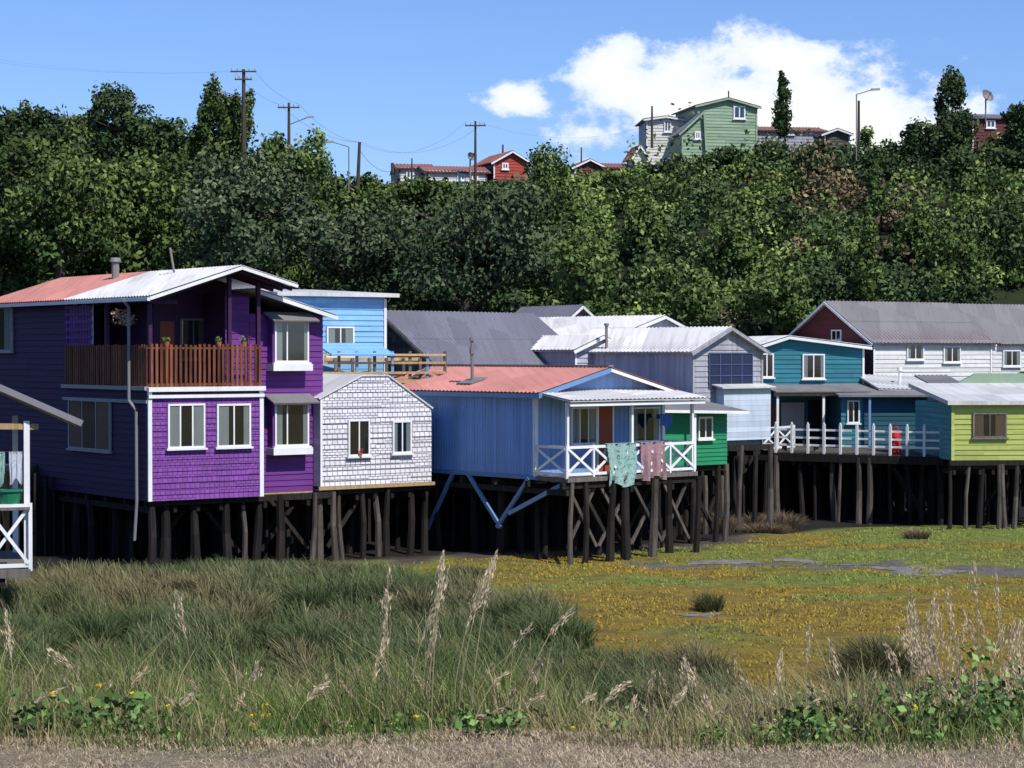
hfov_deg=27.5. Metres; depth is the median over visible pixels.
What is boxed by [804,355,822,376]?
curtains
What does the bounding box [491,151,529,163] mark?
fascia
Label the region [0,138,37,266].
broadleaf tree
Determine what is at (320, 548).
stilts
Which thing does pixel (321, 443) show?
trim
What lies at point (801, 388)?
porch roof
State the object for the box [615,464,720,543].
stilts
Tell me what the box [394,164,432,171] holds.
roof
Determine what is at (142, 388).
deck band
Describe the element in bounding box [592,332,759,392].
walls
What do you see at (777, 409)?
porch posts
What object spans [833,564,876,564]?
mud puddle
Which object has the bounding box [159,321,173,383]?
door
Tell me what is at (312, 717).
bank grass
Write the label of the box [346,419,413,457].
window frames
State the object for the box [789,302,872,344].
fascia
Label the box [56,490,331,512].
floor beams
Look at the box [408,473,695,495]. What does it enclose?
floor beams
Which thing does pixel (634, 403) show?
porch beam
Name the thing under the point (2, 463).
hanging clothes
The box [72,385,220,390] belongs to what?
balcony floor
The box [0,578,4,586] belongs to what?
floor beams
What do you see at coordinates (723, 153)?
broadleaf tree
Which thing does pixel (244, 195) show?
broadleaf tree
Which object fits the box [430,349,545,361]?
walls
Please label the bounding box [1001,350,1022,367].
window frames
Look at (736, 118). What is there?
window frames
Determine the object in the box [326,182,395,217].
shrub tree
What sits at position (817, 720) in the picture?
bramble bush
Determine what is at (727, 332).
fascia
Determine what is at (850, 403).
window interior
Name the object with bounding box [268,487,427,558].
stilts
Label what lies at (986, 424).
window interior
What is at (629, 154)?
roof
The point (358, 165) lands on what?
utility pole
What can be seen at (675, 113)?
roof
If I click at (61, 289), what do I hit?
roof
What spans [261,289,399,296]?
roof
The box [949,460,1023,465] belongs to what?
floor beam
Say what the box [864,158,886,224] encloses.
poplar tree
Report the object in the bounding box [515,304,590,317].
roof
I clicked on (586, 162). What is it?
fascia
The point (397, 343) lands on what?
side boards
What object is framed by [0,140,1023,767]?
ground
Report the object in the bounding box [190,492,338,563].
stilts
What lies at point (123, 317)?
potted plants
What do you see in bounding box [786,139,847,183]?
broadleaf tree
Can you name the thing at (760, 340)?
roof
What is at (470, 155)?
satellite dish
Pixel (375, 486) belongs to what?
bottom beam
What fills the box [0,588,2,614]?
stilts
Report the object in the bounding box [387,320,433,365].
fascia
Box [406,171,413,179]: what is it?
window frames
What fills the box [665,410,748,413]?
fascia
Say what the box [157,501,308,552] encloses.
braces
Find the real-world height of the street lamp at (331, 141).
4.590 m
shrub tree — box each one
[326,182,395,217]
[390,173,455,219]
[477,178,513,196]
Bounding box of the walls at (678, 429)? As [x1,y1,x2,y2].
[665,413,689,465]
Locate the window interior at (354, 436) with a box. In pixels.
[350,421,405,453]
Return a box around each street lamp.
[218,90,242,160]
[325,140,348,190]
[856,88,879,160]
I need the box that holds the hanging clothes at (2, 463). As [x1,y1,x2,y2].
[0,452,4,486]
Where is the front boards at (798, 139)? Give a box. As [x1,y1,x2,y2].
[757,131,823,153]
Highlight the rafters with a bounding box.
[66,270,292,306]
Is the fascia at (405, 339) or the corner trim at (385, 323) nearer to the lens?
the corner trim at (385, 323)
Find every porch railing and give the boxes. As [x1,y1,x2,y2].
[0,503,31,570]
[534,440,695,478]
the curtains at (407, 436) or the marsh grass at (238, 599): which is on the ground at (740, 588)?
the marsh grass at (238, 599)
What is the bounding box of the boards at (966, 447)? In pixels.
[954,405,1023,459]
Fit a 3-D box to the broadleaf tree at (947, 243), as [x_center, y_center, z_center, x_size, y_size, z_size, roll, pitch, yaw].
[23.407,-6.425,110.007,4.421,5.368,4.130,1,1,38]
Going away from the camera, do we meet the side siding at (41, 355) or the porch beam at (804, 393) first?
the side siding at (41, 355)
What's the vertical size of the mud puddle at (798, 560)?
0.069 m
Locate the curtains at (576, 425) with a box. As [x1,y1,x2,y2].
[573,408,657,442]
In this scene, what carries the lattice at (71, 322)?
attached to the side siding at (41, 355)
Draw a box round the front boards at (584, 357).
[577,337,604,366]
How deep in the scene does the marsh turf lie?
60.50 m
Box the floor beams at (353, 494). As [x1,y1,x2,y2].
[305,483,430,501]
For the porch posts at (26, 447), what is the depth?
50.23 m
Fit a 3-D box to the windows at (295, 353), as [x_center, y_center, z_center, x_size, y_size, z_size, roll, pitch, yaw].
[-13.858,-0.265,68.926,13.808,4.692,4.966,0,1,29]
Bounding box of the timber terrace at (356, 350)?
[323,343,446,382]
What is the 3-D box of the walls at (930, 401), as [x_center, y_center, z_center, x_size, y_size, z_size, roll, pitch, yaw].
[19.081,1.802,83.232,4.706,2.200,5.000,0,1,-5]
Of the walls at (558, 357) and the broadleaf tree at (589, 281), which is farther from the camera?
the broadleaf tree at (589, 281)
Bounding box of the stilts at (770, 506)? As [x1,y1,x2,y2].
[703,444,773,533]
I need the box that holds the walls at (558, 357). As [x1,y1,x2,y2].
[538,351,574,366]
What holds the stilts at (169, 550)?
on the ground at (740, 588)
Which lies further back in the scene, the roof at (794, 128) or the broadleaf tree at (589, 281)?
the roof at (794, 128)
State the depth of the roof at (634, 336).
80.63 m
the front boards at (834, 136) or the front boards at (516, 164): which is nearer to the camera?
the front boards at (516, 164)
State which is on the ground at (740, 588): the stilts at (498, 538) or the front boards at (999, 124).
the stilts at (498, 538)
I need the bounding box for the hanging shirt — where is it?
[656,414,672,428]
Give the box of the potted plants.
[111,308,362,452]
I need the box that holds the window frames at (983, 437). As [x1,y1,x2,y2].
[971,413,1008,438]
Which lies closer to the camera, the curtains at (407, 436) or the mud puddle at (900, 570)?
the mud puddle at (900, 570)
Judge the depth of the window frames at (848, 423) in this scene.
88.94 m
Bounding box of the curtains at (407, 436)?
[395,422,409,451]
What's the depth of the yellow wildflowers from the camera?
9.04 m
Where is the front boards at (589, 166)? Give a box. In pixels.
[576,161,602,175]
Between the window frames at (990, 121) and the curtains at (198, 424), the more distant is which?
the window frames at (990, 121)
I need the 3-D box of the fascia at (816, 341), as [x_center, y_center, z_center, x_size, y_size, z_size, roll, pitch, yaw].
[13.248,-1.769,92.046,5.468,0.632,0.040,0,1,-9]
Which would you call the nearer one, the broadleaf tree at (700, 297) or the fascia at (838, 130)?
the broadleaf tree at (700, 297)
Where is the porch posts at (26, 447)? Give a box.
[12,416,29,568]
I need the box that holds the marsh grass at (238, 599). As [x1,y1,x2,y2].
[0,508,1022,731]
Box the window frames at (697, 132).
[694,131,701,139]
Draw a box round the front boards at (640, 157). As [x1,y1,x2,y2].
[635,148,644,164]
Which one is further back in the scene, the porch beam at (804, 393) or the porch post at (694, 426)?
the porch beam at (804, 393)
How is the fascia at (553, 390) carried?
attached to the roof at (517, 379)
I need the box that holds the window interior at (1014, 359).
[1007,351,1016,364]
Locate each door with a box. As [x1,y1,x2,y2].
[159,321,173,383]
[599,406,611,471]
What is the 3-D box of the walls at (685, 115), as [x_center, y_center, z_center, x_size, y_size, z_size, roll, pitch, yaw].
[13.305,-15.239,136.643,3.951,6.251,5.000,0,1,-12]
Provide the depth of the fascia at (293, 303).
66.08 m
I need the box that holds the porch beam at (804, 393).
[774,392,835,395]
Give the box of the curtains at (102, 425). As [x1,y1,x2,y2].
[69,320,203,449]
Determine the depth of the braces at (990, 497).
82.08 m
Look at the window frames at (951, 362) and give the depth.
98.00 m
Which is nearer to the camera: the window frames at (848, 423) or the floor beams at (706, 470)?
the floor beams at (706, 470)
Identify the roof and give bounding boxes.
[0,271,147,303]
[64,265,336,317]
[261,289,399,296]
[314,374,432,408]
[387,310,558,365]
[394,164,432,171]
[395,365,676,393]
[419,165,490,173]
[471,150,527,166]
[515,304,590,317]
[531,334,610,351]
[533,388,708,401]
[540,314,686,335]
[571,158,604,167]
[584,326,768,352]
[601,163,630,168]
[622,144,647,162]
[635,115,683,126]
[665,400,747,410]
[671,97,761,115]
[711,383,775,388]
[748,335,871,346]
[757,126,827,131]
[768,384,870,391]
[788,300,999,343]
[816,128,853,138]
[908,383,1023,404]
[952,303,1023,344]
[971,114,1000,118]
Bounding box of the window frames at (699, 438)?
[696,416,714,440]
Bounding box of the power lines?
[5,60,650,171]
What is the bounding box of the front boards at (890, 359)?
[875,344,989,376]
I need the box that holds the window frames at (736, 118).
[732,106,746,119]
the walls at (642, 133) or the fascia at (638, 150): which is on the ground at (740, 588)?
the walls at (642, 133)
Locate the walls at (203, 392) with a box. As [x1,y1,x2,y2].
[6,314,258,485]
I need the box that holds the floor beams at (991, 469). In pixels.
[926,460,1023,474]
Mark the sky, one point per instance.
(396, 76)
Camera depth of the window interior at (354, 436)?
68.97 m
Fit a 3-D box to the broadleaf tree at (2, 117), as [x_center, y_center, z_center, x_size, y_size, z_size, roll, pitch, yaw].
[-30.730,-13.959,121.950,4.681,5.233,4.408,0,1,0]
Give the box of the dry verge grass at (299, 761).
[0,728,1023,767]
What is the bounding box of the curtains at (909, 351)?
[908,345,958,360]
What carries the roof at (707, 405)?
on the walls at (678, 429)
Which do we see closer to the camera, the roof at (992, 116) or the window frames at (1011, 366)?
the window frames at (1011, 366)
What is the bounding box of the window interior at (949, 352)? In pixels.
[832,331,957,360]
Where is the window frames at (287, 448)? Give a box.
[165,322,312,454]
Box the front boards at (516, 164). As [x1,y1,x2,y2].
[495,153,527,180]
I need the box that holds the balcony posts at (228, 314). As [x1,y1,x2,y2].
[66,275,260,386]
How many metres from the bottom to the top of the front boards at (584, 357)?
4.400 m
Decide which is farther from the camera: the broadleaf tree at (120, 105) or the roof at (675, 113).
the roof at (675, 113)
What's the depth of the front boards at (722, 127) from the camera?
134.16 m
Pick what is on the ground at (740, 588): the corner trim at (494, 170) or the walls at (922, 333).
the walls at (922, 333)
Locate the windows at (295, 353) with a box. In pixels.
[0,309,303,447]
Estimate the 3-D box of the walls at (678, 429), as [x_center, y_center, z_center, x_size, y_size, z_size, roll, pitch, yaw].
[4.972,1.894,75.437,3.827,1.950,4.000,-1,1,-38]
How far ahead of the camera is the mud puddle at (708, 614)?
54.42 m
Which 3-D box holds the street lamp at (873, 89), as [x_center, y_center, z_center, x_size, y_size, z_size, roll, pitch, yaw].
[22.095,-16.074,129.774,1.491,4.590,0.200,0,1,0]
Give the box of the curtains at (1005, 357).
[1004,351,1019,364]
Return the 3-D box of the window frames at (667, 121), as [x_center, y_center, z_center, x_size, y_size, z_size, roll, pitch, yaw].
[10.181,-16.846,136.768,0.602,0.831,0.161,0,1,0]
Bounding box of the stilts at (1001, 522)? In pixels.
[963,464,1018,528]
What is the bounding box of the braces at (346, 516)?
[322,493,359,547]
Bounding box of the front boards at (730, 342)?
[695,331,761,455]
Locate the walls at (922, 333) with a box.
[800,307,990,339]
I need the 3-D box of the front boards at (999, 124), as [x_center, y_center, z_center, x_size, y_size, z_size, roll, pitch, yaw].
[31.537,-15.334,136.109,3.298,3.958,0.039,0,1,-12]
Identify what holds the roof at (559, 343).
on the walls at (558, 357)
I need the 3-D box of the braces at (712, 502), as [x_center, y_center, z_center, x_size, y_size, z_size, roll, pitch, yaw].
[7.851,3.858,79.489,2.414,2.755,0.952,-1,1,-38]
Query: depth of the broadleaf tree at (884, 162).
127.23 m
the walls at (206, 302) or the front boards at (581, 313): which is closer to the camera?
the walls at (206, 302)
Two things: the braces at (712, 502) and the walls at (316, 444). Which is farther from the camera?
the braces at (712, 502)
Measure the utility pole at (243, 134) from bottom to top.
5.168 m
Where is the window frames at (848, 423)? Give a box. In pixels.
[846,400,860,424]
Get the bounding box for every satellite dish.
[468,152,473,183]
[982,90,993,121]
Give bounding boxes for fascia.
[0,266,337,319]
[0,384,82,425]
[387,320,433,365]
[412,368,611,398]
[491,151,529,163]
[572,159,604,168]
[572,306,593,316]
[574,336,611,353]
[611,369,672,390]
[632,146,649,160]
[639,316,685,327]
[643,116,684,120]
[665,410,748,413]
[692,327,771,355]
[695,98,761,108]
[762,337,872,349]
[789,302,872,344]
[821,129,853,135]
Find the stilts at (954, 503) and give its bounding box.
[914,460,1020,528]
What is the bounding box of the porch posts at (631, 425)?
[565,400,693,476]
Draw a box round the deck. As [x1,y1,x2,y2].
[0,550,30,578]
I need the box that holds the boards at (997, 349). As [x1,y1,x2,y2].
[992,344,1023,372]
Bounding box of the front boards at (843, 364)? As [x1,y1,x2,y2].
[763,337,861,436]
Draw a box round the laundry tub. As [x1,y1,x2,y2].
[0,489,29,510]
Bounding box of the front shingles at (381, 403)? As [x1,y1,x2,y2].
[320,376,431,485]
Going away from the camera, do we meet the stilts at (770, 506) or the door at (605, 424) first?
the door at (605, 424)
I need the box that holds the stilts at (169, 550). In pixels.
[48,488,311,569]
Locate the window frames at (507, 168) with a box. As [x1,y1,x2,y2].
[501,163,509,170]
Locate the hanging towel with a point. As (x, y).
(621, 459)
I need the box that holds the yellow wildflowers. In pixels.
[45,683,955,733]
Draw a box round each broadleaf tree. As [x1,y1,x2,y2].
[0,99,70,159]
[0,105,19,154]
[0,126,137,278]
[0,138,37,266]
[80,80,161,176]
[96,136,201,271]
[128,114,190,181]
[172,137,337,276]
[187,71,232,191]
[208,86,257,171]
[255,131,294,195]
[281,123,335,207]
[293,194,425,310]
[369,171,563,312]
[521,139,571,197]
[547,222,620,315]
[622,195,676,261]
[646,257,721,326]
[696,143,753,177]
[698,213,760,279]
[732,267,815,335]
[741,133,798,180]
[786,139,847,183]
[795,258,858,306]
[849,147,903,182]
[860,125,874,151]
[891,189,941,267]
[898,116,945,166]
[909,216,1002,295]
[925,107,981,167]
[933,65,968,130]
[938,140,1023,181]
[979,192,1023,279]
[999,100,1023,169]
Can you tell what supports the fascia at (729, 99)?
attached to the roof at (675, 113)
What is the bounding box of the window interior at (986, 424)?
[984,414,994,435]
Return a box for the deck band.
[61,384,146,403]
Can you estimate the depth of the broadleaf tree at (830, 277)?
106.17 m
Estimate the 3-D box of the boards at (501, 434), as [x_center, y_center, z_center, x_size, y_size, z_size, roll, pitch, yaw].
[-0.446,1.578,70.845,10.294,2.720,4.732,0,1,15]
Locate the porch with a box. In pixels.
[716,387,770,440]
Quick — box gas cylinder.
[892,426,900,453]
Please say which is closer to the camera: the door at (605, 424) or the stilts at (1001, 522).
the door at (605, 424)
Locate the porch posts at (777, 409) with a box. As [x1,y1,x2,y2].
[776,396,824,447]
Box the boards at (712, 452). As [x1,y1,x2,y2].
[696,413,726,464]
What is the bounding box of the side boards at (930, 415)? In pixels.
[915,400,950,459]
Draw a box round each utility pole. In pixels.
[230,68,255,158]
[278,103,313,154]
[356,142,360,193]
[391,163,394,187]
[411,158,412,182]
[465,121,485,190]
[651,106,652,147]
[857,101,859,155]
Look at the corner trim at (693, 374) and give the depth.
77.98 m
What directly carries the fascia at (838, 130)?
attached to the roof at (834, 129)
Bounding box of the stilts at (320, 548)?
[315,489,381,561]
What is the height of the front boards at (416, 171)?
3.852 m
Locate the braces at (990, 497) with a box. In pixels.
[976,473,1023,514]
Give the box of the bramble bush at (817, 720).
[0,637,1023,746]
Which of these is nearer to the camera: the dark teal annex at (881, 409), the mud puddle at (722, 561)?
the mud puddle at (722, 561)
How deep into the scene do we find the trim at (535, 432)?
68.02 m
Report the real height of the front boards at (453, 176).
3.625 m
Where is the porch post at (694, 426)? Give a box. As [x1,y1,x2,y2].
[694,413,695,440]
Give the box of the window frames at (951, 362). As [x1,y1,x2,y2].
[831,330,962,363]
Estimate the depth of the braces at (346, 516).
69.36 m
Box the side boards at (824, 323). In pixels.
[794,306,872,381]
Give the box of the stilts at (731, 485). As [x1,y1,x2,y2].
[661,445,757,529]
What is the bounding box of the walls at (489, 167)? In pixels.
[478,154,526,181]
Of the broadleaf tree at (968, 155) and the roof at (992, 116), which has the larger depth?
the roof at (992, 116)
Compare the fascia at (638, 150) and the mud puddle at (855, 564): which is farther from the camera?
the fascia at (638, 150)
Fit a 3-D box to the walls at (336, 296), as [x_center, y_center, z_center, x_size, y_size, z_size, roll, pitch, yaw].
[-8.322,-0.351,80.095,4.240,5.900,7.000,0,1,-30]
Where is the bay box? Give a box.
[267,317,280,447]
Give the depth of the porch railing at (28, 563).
50.05 m
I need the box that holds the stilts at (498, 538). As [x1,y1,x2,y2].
[407,473,700,563]
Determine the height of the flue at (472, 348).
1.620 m
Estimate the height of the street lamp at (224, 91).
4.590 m
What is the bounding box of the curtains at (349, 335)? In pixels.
[328,328,352,342]
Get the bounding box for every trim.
[147,386,265,501]
[320,400,322,486]
[384,299,386,374]
[493,163,528,178]
[533,398,664,475]
[646,120,683,161]
[692,351,762,443]
[698,107,756,144]
[862,349,864,382]
[873,344,991,374]
[951,405,954,459]
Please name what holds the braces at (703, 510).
attached to the stilts at (687, 514)
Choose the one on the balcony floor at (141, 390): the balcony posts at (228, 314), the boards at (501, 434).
the balcony posts at (228, 314)
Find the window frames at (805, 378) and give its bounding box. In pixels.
[763,353,825,379]
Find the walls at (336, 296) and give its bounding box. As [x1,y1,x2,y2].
[298,296,384,324]
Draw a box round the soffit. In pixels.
[0,391,77,425]
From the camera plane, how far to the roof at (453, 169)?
132.88 m
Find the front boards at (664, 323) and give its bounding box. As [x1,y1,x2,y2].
[647,319,678,327]
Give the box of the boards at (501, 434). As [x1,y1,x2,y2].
[421,396,640,474]
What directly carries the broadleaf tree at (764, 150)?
on the ground at (740, 588)
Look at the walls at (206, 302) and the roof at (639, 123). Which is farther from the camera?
the roof at (639, 123)
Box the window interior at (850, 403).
[849,402,857,421]
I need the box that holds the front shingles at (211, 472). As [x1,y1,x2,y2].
[152,393,258,500]
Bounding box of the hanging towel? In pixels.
[604,443,636,486]
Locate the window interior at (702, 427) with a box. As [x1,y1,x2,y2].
[700,418,710,436]
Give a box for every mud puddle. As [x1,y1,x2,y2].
[676,612,723,616]
[684,559,765,564]
[770,558,819,562]
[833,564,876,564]
[869,566,964,576]
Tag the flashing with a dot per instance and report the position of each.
(470, 381)
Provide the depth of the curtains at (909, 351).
97.36 m
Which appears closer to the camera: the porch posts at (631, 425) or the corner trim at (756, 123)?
the porch posts at (631, 425)
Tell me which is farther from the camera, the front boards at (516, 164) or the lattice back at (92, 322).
the front boards at (516, 164)
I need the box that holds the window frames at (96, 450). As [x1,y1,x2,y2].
[0,307,112,453]
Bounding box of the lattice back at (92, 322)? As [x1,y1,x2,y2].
[73,304,93,345]
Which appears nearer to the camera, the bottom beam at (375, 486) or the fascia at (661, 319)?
the bottom beam at (375, 486)
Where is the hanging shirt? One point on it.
(665, 420)
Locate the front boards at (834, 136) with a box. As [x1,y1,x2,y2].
[826,130,848,147]
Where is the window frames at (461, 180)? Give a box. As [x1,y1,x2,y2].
[456,173,477,181]
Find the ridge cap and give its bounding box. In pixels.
[432,364,612,366]
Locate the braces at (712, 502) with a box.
[708,456,731,518]
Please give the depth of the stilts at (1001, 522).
80.63 m
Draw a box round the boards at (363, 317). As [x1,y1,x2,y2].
[283,296,384,371]
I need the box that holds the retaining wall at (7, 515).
[0,440,1020,555]
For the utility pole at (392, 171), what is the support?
on the ground at (740, 588)
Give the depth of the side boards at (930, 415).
82.74 m
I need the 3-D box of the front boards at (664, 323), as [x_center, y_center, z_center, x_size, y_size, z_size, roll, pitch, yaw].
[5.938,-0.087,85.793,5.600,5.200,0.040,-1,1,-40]
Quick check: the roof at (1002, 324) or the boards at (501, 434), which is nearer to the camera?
the boards at (501, 434)
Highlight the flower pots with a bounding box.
[164,342,246,346]
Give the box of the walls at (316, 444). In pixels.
[313,376,430,485]
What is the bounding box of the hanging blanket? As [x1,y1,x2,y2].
[638,441,666,480]
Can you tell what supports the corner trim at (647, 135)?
attached to the front boards at (661, 137)
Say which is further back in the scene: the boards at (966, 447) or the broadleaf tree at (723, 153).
the broadleaf tree at (723, 153)
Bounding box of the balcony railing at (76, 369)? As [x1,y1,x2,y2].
[65,344,261,386]
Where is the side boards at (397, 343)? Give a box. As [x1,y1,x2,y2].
[387,324,435,377]
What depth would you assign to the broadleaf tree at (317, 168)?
120.31 m
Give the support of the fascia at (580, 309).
attached to the roof at (556, 311)
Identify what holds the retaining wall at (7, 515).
on the ground at (740, 588)
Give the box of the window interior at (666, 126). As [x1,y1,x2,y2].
[665,122,669,130]
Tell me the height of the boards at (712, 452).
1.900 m
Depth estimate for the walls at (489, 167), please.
134.57 m
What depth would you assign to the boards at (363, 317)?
77.48 m
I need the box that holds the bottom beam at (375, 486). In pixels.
[318,482,434,489]
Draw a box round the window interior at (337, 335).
[335,328,345,342]
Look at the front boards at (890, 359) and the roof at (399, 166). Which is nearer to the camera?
the front boards at (890, 359)
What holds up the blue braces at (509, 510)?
attached to the stilts at (498, 538)
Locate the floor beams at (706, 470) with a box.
[683,464,725,475]
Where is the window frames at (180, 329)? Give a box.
[178,318,203,360]
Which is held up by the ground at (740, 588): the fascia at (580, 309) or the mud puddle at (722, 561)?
the mud puddle at (722, 561)
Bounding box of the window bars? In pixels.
[709,353,752,386]
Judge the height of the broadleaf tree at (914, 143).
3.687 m
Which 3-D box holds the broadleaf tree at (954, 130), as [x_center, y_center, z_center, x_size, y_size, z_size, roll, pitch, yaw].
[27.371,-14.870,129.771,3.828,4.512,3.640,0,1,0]
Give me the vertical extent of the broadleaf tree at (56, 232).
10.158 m
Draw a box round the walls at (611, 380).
[417,372,661,474]
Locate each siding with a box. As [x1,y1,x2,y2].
[0,305,146,500]
[225,296,322,492]
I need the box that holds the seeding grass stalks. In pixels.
[1,549,1023,742]
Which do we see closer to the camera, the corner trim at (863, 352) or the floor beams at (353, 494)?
the floor beams at (353, 494)
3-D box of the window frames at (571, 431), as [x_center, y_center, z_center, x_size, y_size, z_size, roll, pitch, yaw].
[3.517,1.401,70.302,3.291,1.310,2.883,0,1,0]
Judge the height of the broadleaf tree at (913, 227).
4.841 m
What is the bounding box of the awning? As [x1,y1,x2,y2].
[263,312,319,403]
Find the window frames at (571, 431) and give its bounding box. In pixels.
[569,407,659,445]
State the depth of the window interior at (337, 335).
77.10 m
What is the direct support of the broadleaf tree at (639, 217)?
on the ground at (740, 588)
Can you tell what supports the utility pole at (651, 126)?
on the ground at (740, 588)
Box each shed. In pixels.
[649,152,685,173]
[860,367,965,399]
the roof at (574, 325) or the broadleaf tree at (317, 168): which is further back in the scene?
the broadleaf tree at (317, 168)
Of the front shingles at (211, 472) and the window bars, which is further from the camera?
the window bars
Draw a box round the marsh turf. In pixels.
[349,526,1023,699]
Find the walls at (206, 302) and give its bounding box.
[0,280,248,386]
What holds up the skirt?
attached to the walls at (611, 380)
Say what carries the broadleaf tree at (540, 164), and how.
on the ground at (740, 588)
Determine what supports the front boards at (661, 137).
attached to the walls at (642, 133)
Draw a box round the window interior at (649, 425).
[581,409,653,442]
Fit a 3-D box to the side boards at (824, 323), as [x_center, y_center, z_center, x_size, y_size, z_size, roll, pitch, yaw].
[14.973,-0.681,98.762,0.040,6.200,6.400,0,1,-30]
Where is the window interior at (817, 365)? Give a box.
[763,355,820,376]
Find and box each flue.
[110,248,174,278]
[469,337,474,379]
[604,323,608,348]
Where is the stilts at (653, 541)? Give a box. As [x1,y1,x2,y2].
[567,478,658,564]
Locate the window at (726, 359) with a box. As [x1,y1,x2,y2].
[710,354,751,386]
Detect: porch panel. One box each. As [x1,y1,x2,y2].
[771,405,779,438]
[781,402,803,438]
[808,400,821,436]
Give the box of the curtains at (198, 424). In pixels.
[4,308,306,446]
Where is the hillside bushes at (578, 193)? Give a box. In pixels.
[0,102,1023,335]
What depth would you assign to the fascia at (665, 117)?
136.55 m
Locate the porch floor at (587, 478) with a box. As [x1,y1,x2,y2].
[535,470,697,482]
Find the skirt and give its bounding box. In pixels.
[431,469,537,479]
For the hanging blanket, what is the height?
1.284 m
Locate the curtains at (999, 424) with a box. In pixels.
[975,414,1004,435]
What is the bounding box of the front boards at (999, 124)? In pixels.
[973,118,1006,154]
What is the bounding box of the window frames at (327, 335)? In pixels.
[325,326,354,357]
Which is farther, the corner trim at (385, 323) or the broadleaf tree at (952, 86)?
the broadleaf tree at (952, 86)
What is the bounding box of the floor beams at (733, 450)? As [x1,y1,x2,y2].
[727,444,773,455]
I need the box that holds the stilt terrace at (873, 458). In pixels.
[758,422,977,524]
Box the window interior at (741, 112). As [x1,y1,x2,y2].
[735,107,743,117]
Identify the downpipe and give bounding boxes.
[122,299,137,540]
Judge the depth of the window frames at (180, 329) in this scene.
67.21 m
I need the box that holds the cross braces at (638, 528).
[565,482,689,548]
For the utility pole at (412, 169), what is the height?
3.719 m
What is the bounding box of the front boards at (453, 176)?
[429,171,485,184]
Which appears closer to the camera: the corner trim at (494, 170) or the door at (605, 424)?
the door at (605, 424)
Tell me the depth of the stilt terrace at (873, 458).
84.92 m
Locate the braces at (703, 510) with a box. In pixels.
[679,482,712,530]
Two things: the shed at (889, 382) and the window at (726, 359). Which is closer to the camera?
the window at (726, 359)
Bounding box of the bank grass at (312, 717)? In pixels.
[0,613,1023,759]
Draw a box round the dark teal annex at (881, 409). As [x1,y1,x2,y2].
[821,382,928,447]
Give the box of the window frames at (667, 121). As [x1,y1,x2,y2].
[663,120,671,132]
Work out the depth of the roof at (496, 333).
82.49 m
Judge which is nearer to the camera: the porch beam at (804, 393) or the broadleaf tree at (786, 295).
the porch beam at (804, 393)
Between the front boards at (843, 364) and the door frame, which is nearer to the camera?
the door frame
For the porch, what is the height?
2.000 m
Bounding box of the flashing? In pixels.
[456,377,487,383]
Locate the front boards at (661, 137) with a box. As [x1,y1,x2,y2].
[648,118,682,164]
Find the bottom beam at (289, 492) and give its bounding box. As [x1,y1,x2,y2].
[264,491,312,494]
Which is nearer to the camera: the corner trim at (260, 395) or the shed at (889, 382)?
the corner trim at (260, 395)
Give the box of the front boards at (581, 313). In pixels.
[576,309,588,316]
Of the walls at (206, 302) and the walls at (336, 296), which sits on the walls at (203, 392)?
the walls at (206, 302)
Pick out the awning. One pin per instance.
(307, 398)
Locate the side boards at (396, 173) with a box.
[394,169,398,183]
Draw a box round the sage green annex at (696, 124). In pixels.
[667,110,706,162]
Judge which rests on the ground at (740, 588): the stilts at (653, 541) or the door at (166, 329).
the stilts at (653, 541)
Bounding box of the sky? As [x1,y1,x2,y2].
[0,0,1023,183]
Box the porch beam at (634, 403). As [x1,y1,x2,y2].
[569,401,704,406]
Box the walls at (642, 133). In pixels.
[639,118,669,151]
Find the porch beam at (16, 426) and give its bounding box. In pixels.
[0,423,38,429]
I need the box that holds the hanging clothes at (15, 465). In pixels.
[9,452,22,484]
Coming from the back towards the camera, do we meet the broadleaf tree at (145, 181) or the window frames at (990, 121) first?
the window frames at (990, 121)
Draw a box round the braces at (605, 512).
[579,488,648,543]
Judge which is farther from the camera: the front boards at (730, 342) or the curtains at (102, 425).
the front boards at (730, 342)
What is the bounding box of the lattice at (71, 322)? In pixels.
[65,304,90,346]
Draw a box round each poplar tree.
[771,70,793,143]
[850,202,883,301]
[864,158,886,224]
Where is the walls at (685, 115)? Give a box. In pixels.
[676,102,738,122]
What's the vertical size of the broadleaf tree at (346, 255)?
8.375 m
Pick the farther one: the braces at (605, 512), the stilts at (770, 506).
the stilts at (770, 506)
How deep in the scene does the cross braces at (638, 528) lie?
69.17 m
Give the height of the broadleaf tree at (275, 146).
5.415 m
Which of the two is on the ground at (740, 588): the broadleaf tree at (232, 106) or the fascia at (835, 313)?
the broadleaf tree at (232, 106)
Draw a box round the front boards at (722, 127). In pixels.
[699,99,755,154]
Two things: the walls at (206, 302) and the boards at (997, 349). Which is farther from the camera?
the boards at (997, 349)
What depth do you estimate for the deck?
50.23 m
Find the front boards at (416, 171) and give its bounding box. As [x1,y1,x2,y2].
[401,169,421,183]
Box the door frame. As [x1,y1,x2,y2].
[596,406,613,471]
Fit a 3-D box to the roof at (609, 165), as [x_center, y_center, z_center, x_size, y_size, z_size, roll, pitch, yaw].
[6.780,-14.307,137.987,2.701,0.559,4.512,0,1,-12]
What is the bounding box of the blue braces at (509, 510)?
[428,472,564,529]
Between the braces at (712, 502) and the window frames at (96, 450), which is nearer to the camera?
the window frames at (96, 450)
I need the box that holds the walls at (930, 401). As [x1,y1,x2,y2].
[918,400,941,455]
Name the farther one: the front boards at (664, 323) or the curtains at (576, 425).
the front boards at (664, 323)
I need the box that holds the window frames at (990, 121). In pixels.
[985,120,996,128]

